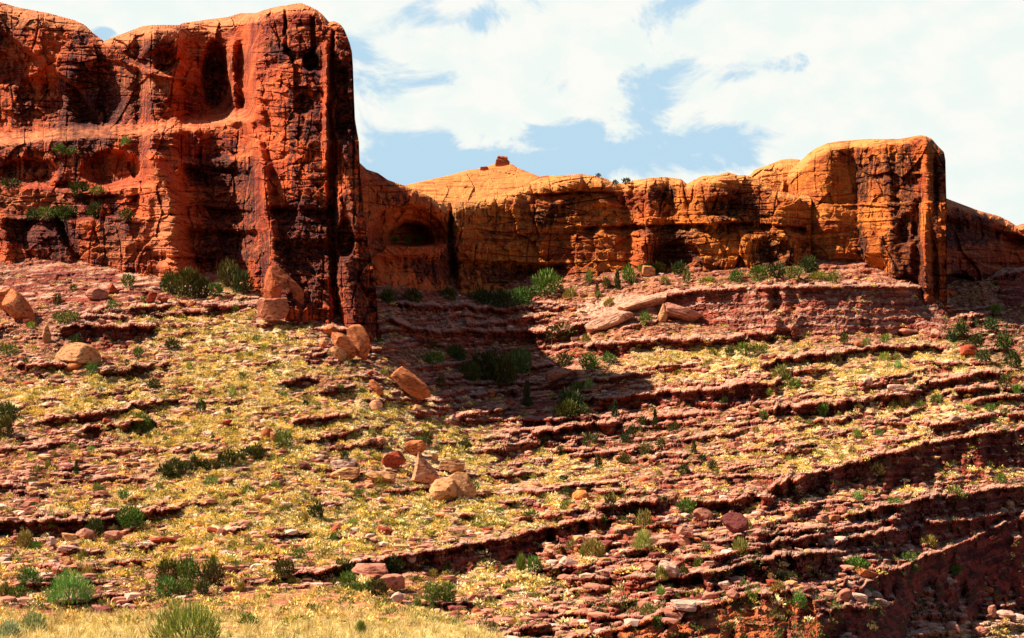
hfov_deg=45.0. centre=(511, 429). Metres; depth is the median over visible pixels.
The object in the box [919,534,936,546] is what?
shrub
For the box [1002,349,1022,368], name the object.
shrub
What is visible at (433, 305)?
rock ledge
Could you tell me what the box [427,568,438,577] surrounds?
shrub
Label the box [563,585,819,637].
rock ledge
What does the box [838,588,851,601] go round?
boulder
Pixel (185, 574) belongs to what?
shrub
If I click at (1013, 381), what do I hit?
boulder
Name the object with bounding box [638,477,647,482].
boulder
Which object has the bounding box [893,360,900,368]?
shrub
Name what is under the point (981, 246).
sandstone ridge
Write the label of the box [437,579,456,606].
shrub
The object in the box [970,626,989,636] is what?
boulder
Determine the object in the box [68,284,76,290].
shrub
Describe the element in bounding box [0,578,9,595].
shrub
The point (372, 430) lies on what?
shrub
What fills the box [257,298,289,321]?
boulder
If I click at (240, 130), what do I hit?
sandstone tower
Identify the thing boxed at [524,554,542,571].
shrub
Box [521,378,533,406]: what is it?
shrub
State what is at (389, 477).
boulder
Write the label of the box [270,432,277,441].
boulder
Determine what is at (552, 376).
boulder
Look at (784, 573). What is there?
shrub
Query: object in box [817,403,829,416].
shrub
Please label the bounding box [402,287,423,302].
shrub
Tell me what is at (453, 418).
boulder
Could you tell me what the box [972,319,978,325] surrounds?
shrub
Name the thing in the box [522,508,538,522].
shrub
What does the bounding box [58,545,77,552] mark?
boulder
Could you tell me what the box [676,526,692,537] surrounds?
boulder
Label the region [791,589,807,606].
shrub
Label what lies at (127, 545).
boulder
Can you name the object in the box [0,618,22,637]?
shrub
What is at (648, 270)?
boulder
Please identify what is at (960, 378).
rock ledge
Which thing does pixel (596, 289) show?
shrub
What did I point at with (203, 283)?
shrub
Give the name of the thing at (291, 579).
shrub
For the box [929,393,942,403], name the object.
shrub
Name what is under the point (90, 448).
shrub
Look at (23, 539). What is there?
shrub
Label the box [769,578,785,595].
shrub
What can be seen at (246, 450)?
shrub
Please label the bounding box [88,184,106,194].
shrub
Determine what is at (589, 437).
shrub
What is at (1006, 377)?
shrub
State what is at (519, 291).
shrub
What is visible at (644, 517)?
shrub
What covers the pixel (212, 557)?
shrub
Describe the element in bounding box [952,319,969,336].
shrub
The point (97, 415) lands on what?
rock ledge
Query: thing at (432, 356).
shrub
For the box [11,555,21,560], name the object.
shrub
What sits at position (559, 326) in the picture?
shrub
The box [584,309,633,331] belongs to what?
boulder
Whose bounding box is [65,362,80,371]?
boulder
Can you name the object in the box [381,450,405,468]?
boulder
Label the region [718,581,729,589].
boulder
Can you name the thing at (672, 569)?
boulder
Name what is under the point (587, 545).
shrub
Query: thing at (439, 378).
shrub
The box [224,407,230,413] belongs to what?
shrub
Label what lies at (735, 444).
boulder
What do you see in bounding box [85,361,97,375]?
shrub
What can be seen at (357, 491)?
shrub
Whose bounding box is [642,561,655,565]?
boulder
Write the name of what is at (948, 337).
shrub
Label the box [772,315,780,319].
boulder
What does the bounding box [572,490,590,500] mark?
boulder
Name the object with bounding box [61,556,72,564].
boulder
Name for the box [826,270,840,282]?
shrub
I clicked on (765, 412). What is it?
shrub
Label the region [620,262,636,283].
shrub
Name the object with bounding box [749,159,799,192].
slickrock dome
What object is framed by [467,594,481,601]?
boulder
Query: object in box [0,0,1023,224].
sky
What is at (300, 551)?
shrub
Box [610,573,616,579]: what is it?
boulder
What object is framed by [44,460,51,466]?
shrub
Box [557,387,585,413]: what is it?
shrub
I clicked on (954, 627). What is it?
boulder
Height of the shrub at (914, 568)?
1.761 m
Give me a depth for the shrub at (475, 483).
184.40 m
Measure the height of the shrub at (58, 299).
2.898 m
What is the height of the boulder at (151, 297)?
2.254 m
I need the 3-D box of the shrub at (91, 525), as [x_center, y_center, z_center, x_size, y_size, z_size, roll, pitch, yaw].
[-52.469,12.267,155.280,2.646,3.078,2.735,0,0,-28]
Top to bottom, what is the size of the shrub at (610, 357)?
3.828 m
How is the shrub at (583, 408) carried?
on the ground at (50, 271)
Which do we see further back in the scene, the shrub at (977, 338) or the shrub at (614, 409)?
the shrub at (977, 338)
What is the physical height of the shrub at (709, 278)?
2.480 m
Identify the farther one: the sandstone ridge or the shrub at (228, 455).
the sandstone ridge
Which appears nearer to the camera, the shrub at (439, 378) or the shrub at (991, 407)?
the shrub at (991, 407)
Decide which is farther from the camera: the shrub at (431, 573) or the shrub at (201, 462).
the shrub at (201, 462)
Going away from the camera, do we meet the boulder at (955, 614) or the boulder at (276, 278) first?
the boulder at (955, 614)
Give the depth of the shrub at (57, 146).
299.82 m
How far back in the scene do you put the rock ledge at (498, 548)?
149.00 m
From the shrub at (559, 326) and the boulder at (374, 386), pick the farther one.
the shrub at (559, 326)
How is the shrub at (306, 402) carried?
on the ground at (50, 271)
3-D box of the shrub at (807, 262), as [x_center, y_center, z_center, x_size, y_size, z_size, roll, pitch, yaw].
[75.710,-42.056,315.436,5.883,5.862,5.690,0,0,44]
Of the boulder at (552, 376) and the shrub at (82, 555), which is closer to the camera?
the shrub at (82, 555)
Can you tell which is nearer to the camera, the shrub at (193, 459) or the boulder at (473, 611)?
the boulder at (473, 611)
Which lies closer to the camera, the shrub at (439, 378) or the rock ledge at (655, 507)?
the rock ledge at (655, 507)
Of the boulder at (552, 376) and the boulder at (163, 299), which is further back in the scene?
the boulder at (552, 376)
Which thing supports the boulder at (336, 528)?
on the ground at (50, 271)
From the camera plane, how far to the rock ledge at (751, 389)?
254.82 m
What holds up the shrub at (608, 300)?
on the ground at (50, 271)
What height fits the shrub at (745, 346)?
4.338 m
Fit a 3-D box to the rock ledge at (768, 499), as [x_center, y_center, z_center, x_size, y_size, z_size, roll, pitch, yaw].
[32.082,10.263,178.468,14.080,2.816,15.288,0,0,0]
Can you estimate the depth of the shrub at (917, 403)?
239.69 m
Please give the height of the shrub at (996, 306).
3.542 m
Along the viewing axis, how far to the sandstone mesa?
335.75 m
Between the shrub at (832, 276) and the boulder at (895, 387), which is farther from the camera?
the shrub at (832, 276)
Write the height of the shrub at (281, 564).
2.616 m
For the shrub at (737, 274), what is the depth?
314.27 m
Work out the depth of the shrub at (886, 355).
271.40 m
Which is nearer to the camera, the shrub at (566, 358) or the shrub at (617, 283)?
the shrub at (566, 358)
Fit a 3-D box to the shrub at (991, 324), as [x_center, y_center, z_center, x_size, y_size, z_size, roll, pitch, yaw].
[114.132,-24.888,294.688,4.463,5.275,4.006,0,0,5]
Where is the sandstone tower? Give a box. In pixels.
[0,2,380,341]
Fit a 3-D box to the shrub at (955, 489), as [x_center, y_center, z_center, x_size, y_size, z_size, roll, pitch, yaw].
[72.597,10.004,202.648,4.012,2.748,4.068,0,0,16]
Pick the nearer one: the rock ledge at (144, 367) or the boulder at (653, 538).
the boulder at (653, 538)
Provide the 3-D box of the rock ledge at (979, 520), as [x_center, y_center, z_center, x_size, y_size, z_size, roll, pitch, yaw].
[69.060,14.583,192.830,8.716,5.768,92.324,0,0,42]
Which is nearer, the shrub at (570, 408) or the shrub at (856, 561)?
the shrub at (856, 561)
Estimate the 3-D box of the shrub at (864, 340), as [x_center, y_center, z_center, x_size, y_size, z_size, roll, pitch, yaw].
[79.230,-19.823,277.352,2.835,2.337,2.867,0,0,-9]
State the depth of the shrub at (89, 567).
134.33 m
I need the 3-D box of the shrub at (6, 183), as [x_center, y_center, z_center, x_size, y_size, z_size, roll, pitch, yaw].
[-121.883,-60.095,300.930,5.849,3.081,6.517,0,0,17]
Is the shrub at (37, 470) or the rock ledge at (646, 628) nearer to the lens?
the rock ledge at (646, 628)
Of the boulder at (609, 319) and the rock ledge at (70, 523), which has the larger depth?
the boulder at (609, 319)
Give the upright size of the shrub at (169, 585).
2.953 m
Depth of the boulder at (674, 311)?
299.25 m
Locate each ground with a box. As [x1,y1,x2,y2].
[0,257,1023,637]
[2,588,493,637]
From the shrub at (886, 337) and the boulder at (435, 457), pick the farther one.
the shrub at (886, 337)
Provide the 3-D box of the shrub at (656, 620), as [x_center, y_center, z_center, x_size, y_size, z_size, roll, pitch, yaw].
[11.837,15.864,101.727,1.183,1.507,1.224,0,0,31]
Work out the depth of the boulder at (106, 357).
227.99 m
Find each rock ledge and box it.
[0,501,218,540]
[10,358,68,370]
[38,392,190,425]
[60,318,158,348]
[82,415,163,439]
[98,358,170,380]
[238,514,618,584]
[277,371,320,387]
[287,410,352,424]
[305,424,360,442]
[390,314,590,345]
[397,299,538,313]
[532,416,622,441]
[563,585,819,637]
[578,375,784,410]
[588,327,801,355]
[594,495,674,519]
[642,546,837,585]
[658,279,947,334]
[689,490,774,511]
[760,339,948,369]
[764,385,928,418]
[767,424,1023,500]
[808,410,854,424]
[817,596,908,637]
[838,506,1023,551]
[848,481,1023,524]
[860,511,1023,628]
[917,366,1002,389]
[924,410,998,429]
[942,382,1023,398]
[970,390,1023,405]
[982,267,1023,313]
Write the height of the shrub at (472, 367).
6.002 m
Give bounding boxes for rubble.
[0,270,1023,637]
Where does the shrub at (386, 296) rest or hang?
on the ground at (50, 271)
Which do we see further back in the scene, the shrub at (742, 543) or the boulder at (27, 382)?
the boulder at (27, 382)
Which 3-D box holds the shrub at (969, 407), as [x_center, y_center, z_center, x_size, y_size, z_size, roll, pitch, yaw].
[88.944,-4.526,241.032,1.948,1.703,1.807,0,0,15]
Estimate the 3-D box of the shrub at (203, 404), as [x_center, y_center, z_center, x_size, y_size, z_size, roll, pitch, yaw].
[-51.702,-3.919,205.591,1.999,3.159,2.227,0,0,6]
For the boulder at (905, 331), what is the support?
on the ground at (50, 271)
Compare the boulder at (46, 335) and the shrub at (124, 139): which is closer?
the boulder at (46, 335)
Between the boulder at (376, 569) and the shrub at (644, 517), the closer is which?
the boulder at (376, 569)
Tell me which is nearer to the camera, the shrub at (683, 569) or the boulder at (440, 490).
the shrub at (683, 569)
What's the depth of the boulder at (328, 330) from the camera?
243.01 m
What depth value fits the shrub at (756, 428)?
229.40 m
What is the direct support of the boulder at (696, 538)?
on the ground at (50, 271)
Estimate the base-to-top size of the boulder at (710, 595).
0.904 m
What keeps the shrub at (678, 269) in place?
on the ground at (50, 271)
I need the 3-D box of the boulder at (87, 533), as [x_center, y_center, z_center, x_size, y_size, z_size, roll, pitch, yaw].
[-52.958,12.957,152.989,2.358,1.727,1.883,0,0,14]
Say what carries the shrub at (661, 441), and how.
on the ground at (50, 271)
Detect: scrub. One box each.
[0,270,1023,637]
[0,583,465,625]
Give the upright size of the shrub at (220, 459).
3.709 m
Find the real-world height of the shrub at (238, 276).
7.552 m
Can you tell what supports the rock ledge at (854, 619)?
on the ground at (50, 271)
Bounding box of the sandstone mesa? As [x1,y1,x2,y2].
[360,163,810,294]
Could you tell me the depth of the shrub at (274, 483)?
172.85 m
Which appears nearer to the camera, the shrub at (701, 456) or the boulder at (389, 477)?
the boulder at (389, 477)
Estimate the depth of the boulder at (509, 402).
262.78 m
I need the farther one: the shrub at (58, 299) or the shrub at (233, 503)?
the shrub at (58, 299)
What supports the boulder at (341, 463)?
on the ground at (50, 271)
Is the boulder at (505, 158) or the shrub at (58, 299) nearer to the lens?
the shrub at (58, 299)
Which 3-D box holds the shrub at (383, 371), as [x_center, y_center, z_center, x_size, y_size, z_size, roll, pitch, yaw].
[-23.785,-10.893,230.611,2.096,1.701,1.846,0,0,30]
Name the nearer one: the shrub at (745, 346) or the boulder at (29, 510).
the boulder at (29, 510)
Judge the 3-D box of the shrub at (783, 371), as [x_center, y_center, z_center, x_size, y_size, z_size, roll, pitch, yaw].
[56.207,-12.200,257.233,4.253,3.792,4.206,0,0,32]
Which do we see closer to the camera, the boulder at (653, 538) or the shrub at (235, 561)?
the shrub at (235, 561)
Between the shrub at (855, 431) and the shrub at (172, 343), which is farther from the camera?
the shrub at (172, 343)
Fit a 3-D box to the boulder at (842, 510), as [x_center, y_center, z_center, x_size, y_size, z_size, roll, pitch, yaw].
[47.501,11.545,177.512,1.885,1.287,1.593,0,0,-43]
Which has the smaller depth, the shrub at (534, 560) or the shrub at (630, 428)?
the shrub at (534, 560)
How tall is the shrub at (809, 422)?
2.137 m
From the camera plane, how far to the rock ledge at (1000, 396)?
245.82 m
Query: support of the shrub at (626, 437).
on the ground at (50, 271)
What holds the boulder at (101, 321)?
on the rock ledge at (123, 332)
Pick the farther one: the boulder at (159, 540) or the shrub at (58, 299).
the shrub at (58, 299)
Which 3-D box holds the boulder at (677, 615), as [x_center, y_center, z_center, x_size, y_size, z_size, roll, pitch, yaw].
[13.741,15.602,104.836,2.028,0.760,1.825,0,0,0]
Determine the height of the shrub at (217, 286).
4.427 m
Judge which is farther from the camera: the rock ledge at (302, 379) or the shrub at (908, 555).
the rock ledge at (302, 379)
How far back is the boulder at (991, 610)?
179.59 m
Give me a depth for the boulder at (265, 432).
192.18 m
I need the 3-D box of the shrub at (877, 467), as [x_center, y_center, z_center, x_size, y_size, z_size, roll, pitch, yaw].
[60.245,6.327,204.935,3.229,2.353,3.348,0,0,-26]
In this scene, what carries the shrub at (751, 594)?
on the ground at (50, 271)
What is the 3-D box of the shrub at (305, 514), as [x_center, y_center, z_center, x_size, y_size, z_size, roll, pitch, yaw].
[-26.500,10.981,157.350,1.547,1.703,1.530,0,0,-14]
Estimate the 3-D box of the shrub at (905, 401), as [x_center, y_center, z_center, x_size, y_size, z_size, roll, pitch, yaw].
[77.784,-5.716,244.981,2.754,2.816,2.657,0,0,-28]
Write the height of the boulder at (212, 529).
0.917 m
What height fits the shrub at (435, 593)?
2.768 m
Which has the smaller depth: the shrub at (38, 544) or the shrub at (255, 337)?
the shrub at (38, 544)
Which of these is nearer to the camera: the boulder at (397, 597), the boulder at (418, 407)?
the boulder at (397, 597)
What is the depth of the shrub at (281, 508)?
159.64 m
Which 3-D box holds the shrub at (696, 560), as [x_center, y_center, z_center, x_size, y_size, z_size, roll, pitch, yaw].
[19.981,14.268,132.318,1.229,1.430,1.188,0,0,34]
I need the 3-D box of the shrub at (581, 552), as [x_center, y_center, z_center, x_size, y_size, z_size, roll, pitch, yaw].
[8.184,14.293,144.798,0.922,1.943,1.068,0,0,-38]
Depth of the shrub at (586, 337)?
299.87 m
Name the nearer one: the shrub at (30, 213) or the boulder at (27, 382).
the boulder at (27, 382)
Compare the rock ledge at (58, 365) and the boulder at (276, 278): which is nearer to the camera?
the rock ledge at (58, 365)
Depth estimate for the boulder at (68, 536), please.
152.49 m
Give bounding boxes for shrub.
[0,177,23,186]
[0,342,17,355]
[0,400,21,419]
[0,414,13,439]
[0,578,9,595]
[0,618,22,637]
[5,585,29,597]
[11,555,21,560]
[14,527,33,548]
[16,566,43,588]
[19,608,47,632]
[25,207,39,221]
[26,321,36,327]
[29,539,43,550]
[32,464,41,473]
[36,205,57,221]
[42,568,96,604]
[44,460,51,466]
[47,507,54,527]
[49,310,80,324]
[50,449,57,456]
[52,143,64,152]
[52,294,62,304]
[55,203,77,220]
[60,147,79,154]
[67,333,83,342]
[68,180,90,198]
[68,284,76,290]
[73,458,79,473]
[77,548,90,562]
[80,563,94,574]
[83,201,101,217]
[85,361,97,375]
[85,516,104,536]
[86,443,94,450]
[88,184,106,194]
[92,481,105,492]
[106,298,119,308]
[107,537,114,544]
[114,505,146,528]
[116,488,130,499]
[118,206,134,220]
[120,136,131,145]
[120,274,136,286]
[132,346,143,357]
[133,411,153,431]
[144,432,151,438]
[146,377,161,388]
[147,595,222,637]
[153,482,163,490]
[153,574,178,598]
[154,557,182,581]
[155,462,175,478]
[159,270,182,292]
[164,337,182,349]
[165,456,186,477]
[172,265,203,298]
[172,580,193,596]
[176,555,201,582]
[179,460,193,471]
[189,451,199,470]
[194,273,210,297]
[194,456,212,469]
[194,578,209,594]
[195,398,206,411]
[198,558,224,587]
[202,459,217,471]
[203,475,218,485]
[206,281,225,296]
[209,552,217,564]
[216,255,238,288]
[217,449,225,469]
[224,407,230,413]
[224,445,238,465]
[227,539,237,548]
[229,385,237,395]
[230,452,247,461]
[230,499,244,507]
[230,559,239,567]
[232,267,252,293]
[234,352,244,359]
[236,445,257,457]
[236,581,246,591]
[237,371,246,377]
[237,612,260,626]
[243,484,256,493]
[244,533,251,545]
[250,441,265,459]
[251,333,259,340]
[254,542,266,553]
[271,556,296,579]
[272,429,294,447]
[272,479,281,487]
[277,329,284,336]
[277,503,290,513]
[280,387,288,395]
[287,576,295,583]
[289,546,306,558]
[298,511,309,521]
[303,399,309,406]
[307,500,323,518]
[328,532,337,540]
[333,557,353,578]
[337,383,343,392]
[338,569,357,589]
[340,449,349,459]
[348,516,358,525]
[349,580,371,592]
[350,426,358,436]
[352,488,364,499]
[353,619,367,633]
[364,577,388,596]
[368,426,376,434]
[372,473,384,485]
[379,286,397,303]
[379,368,387,375]
[384,553,405,573]
[391,236,398,242]
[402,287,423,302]
[403,237,410,243]
[411,594,425,606]
[421,429,434,445]
[422,351,445,364]
[423,579,440,604]
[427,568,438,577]
[430,342,435,348]
[435,375,445,388]
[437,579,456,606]
[439,286,458,300]
[447,343,467,360]
[457,360,482,381]
[458,436,470,449]
[467,348,499,380]
[468,286,491,303]
[472,478,480,489]
[486,287,516,307]
[488,350,519,386]
[496,506,504,512]
[504,346,532,373]
[509,284,533,305]
[514,552,527,572]
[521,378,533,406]
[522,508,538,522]
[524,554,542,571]
[529,267,565,297]
[539,436,549,447]
[545,321,577,340]
[552,397,579,421]
[555,352,572,366]
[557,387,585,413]
[557,445,567,455]
[559,475,568,481]
[559,498,572,509]
[561,286,576,298]
[561,485,572,496]
[563,538,576,550]
[569,380,585,394]
[574,402,590,415]
[577,536,606,557]
[578,352,600,370]
[578,546,584,558]
[581,333,590,341]
[581,431,598,446]
[583,377,593,388]
[584,271,593,283]
[592,453,602,467]
[594,282,598,292]
[599,350,616,362]
[601,276,611,288]
[603,296,613,305]
[603,494,616,509]
[610,399,619,416]
[613,269,621,288]
[617,452,632,463]
[618,432,631,442]
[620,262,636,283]
[621,177,630,184]
[627,423,636,436]
[631,527,654,550]
[634,508,653,526]
[635,259,649,271]
[636,414,646,424]
[638,310,652,325]
[638,443,653,454]
[639,601,654,614]
[651,408,658,427]
[651,614,662,628]
[652,261,665,273]
[654,584,664,594]
[655,437,665,447]
[655,564,668,579]
[659,275,670,283]
[666,420,680,433]
[670,260,689,274]
[674,497,696,515]
[676,462,690,475]
[679,565,689,582]
[681,269,691,283]
[690,439,697,453]
[692,557,702,567]
[696,452,706,463]
[698,274,715,283]
[707,459,718,470]
[709,347,716,355]
[721,396,728,402]
[724,346,735,356]
[725,268,746,282]
[731,536,749,555]
[735,340,751,355]
[744,589,757,600]
[747,264,771,281]
[749,343,769,355]
[752,426,759,432]
[758,408,767,419]
[765,386,776,394]
[767,260,786,277]
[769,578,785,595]
[772,363,791,379]
[780,571,788,579]
[782,263,803,279]
[784,377,804,388]
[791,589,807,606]
[797,254,820,272]
[805,418,814,426]
[809,269,830,279]
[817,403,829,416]
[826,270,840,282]
[830,355,841,359]
[839,332,848,344]
[843,555,871,571]
[848,445,856,452]
[852,427,861,437]
[852,489,863,499]
[861,337,871,345]
[869,461,886,474]
[874,427,884,436]
[878,351,891,359]
[879,334,891,342]
[884,497,904,508]
[887,401,896,407]
[892,351,899,359]
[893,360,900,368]
[898,397,910,406]
[902,551,917,561]
[911,563,919,572]
[914,400,925,409]
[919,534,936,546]
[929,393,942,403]
[943,328,958,341]
[945,483,967,498]
[950,564,963,574]
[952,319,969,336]
[964,332,984,347]
[964,403,972,410]
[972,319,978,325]
[974,347,991,361]
[981,316,999,331]
[984,402,995,411]
[990,303,1001,314]
[992,330,1013,351]
[995,473,1007,483]
[998,372,1012,386]
[1000,409,1011,417]
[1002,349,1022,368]
[1011,384,1022,393]
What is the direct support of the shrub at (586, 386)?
on the ground at (50, 271)
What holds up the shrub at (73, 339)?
on the ground at (50, 271)
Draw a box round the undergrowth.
[0,271,1023,637]
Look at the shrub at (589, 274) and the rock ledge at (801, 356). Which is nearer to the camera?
the rock ledge at (801, 356)
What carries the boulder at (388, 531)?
on the ground at (50, 271)
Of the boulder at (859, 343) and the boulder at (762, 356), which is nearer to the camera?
the boulder at (762, 356)
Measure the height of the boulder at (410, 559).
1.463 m
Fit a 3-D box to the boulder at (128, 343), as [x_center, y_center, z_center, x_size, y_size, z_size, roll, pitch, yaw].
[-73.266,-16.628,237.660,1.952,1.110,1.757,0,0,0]
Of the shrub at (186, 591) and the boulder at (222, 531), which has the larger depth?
the boulder at (222, 531)
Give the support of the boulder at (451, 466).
on the ground at (50, 271)
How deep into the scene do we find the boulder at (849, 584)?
137.88 m
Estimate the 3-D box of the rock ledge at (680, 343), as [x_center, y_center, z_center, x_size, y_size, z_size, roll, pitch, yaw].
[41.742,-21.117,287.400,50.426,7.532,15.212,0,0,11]
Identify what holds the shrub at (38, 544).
on the ground at (50, 271)
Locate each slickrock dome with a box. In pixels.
[405,164,538,202]
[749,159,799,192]
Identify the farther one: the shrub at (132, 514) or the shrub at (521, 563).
the shrub at (132, 514)
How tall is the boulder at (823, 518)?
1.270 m
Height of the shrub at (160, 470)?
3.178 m
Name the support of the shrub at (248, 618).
on the ground at (297, 594)
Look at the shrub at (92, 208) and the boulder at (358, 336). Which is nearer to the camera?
the boulder at (358, 336)
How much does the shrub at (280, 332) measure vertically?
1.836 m
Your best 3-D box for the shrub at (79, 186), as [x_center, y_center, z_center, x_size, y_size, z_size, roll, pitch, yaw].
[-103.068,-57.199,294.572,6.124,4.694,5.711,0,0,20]
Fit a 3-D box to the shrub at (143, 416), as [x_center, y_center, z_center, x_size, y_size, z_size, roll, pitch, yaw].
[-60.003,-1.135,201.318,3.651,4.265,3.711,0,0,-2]
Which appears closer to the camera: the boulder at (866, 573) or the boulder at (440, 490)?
the boulder at (866, 573)
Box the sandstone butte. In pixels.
[780,135,946,308]
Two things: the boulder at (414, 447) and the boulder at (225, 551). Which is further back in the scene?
the boulder at (414, 447)
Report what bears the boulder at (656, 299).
on the ground at (50, 271)
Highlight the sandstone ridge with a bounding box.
[933,198,1023,296]
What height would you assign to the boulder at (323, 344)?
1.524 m
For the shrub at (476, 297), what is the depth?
322.34 m
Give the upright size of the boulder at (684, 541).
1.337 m
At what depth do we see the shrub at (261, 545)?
139.65 m
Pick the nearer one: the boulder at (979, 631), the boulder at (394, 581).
the boulder at (394, 581)
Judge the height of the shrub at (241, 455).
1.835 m
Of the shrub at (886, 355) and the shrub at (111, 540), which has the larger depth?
the shrub at (886, 355)
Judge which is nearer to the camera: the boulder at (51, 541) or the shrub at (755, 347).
the boulder at (51, 541)
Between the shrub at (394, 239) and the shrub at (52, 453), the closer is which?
the shrub at (52, 453)
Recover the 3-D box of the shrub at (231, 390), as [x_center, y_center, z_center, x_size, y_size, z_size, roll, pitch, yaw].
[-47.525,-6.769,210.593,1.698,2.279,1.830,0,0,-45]
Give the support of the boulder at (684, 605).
on the rock ledge at (646, 628)
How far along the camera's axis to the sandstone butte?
321.46 m
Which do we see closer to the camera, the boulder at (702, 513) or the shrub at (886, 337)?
the boulder at (702, 513)
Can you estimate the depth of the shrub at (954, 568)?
184.62 m
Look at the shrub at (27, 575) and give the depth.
126.87 m
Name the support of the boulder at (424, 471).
on the ground at (50, 271)
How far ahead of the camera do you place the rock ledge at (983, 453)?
211.57 m
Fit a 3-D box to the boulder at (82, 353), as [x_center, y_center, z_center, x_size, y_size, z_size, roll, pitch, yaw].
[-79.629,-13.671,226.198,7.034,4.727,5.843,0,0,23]
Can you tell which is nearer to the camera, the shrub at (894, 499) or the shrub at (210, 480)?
the shrub at (210, 480)
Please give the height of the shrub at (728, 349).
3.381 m
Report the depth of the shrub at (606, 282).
325.44 m
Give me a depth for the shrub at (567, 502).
172.19 m
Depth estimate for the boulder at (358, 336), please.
233.81 m
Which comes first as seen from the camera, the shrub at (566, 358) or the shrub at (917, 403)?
the shrub at (917, 403)
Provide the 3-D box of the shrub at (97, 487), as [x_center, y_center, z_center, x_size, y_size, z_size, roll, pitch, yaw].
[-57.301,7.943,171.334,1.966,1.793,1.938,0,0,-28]
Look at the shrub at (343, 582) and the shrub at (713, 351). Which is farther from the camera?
the shrub at (713, 351)
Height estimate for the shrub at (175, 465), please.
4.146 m
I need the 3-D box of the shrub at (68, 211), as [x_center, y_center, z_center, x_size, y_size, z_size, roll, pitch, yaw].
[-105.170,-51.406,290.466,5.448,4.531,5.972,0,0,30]
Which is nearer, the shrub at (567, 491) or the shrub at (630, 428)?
the shrub at (567, 491)
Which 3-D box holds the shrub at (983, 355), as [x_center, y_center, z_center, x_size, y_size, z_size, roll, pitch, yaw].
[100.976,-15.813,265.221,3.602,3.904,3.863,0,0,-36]
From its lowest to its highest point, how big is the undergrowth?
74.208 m
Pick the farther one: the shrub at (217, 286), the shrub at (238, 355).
the shrub at (217, 286)
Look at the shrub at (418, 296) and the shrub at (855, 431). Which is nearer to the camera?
the shrub at (855, 431)
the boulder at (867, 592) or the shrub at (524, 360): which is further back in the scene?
the shrub at (524, 360)
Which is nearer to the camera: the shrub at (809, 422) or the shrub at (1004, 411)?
the shrub at (809, 422)
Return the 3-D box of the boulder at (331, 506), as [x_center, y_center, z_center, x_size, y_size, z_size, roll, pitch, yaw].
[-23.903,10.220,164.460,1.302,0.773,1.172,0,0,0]
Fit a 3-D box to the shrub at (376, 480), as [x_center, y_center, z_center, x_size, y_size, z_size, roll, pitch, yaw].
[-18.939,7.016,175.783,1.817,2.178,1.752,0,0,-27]
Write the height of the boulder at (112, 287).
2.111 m
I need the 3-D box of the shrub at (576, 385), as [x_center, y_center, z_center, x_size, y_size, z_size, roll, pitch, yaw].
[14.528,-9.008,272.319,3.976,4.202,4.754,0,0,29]
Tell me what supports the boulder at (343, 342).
on the ground at (50, 271)
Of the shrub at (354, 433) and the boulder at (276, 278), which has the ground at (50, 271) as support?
the shrub at (354, 433)
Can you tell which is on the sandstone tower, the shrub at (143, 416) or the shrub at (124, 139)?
the shrub at (124, 139)
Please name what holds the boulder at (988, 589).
on the ground at (50, 271)
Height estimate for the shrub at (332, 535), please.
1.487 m
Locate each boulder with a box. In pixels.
[0,287,10,313]
[2,289,35,319]
[23,319,35,323]
[23,381,33,384]
[24,506,37,513]
[42,324,51,343]
[46,536,56,545]
[55,342,101,364]
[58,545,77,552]
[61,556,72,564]
[62,533,77,540]
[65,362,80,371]
[75,528,95,540]
[85,288,108,299]
[97,318,106,323]
[102,355,112,359]
[102,418,111,423]
[104,531,122,540]
[107,283,117,292]
[114,395,124,400]
[120,543,129,547]
[125,341,135,345]
[145,292,157,302]
[150,536,176,543]
[157,297,168,301]
[203,431,212,436]
[207,527,216,533]
[216,527,229,535]
[218,550,231,554]
[222,419,231,424]
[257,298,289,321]
[260,496,272,503]
[261,428,272,437]
[263,265,303,303]
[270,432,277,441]
[319,340,327,347]
[323,326,336,334]
[327,504,336,508]
[329,346,346,360]
[330,460,355,467]
[330,467,359,480]
[330,526,340,531]
[331,332,355,359]
[347,324,370,360]
[352,563,388,576]
[365,471,395,483]
[368,379,383,395]
[369,400,382,409]
[378,526,392,534]
[378,574,404,589]
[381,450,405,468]
[389,366,430,399]
[390,592,403,603]
[405,551,415,562]
[406,440,426,455]
[411,452,439,483]
[412,404,422,410]
[429,478,456,501]
[431,452,438,460]
[438,460,464,472]
[448,472,476,500]
[449,415,457,420]
[453,528,464,535]
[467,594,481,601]
[471,609,479,613]
[480,166,488,170]
[482,527,493,531]
[486,389,494,397]
[495,159,509,166]
[497,156,507,160]
[505,400,515,404]
[545,368,574,383]
[559,556,578,566]
[567,504,577,508]
[571,337,579,341]
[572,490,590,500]
[576,369,584,374]
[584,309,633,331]
[600,567,614,576]
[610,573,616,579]
[617,291,668,311]
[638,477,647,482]
[642,265,654,276]
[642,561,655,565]
[643,536,656,544]
[657,560,679,576]
[658,303,666,321]
[661,608,685,619]
[665,302,702,321]
[667,435,677,438]
[671,599,696,611]
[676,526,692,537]
[678,537,690,546]
[691,537,701,541]
[693,508,712,519]
[702,592,716,600]
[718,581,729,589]
[720,512,748,532]
[726,589,740,599]
[730,441,740,448]
[747,406,756,411]
[759,354,768,359]
[766,579,780,585]
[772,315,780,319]
[816,514,829,522]
[816,585,826,589]
[829,515,840,520]
[835,506,847,514]
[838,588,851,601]
[846,580,856,588]
[852,592,867,602]
[853,341,862,346]
[855,566,878,578]
[864,589,872,596]
[865,376,872,384]
[873,590,880,597]
[873,598,889,606]
[887,384,906,391]
[898,328,918,335]
[902,417,911,421]
[944,624,959,631]
[949,415,960,420]
[953,611,966,620]
[960,344,976,355]
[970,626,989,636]
[984,587,992,592]
[987,605,996,617]
[996,610,1014,619]
[1006,379,1017,384]
[1008,613,1023,622]

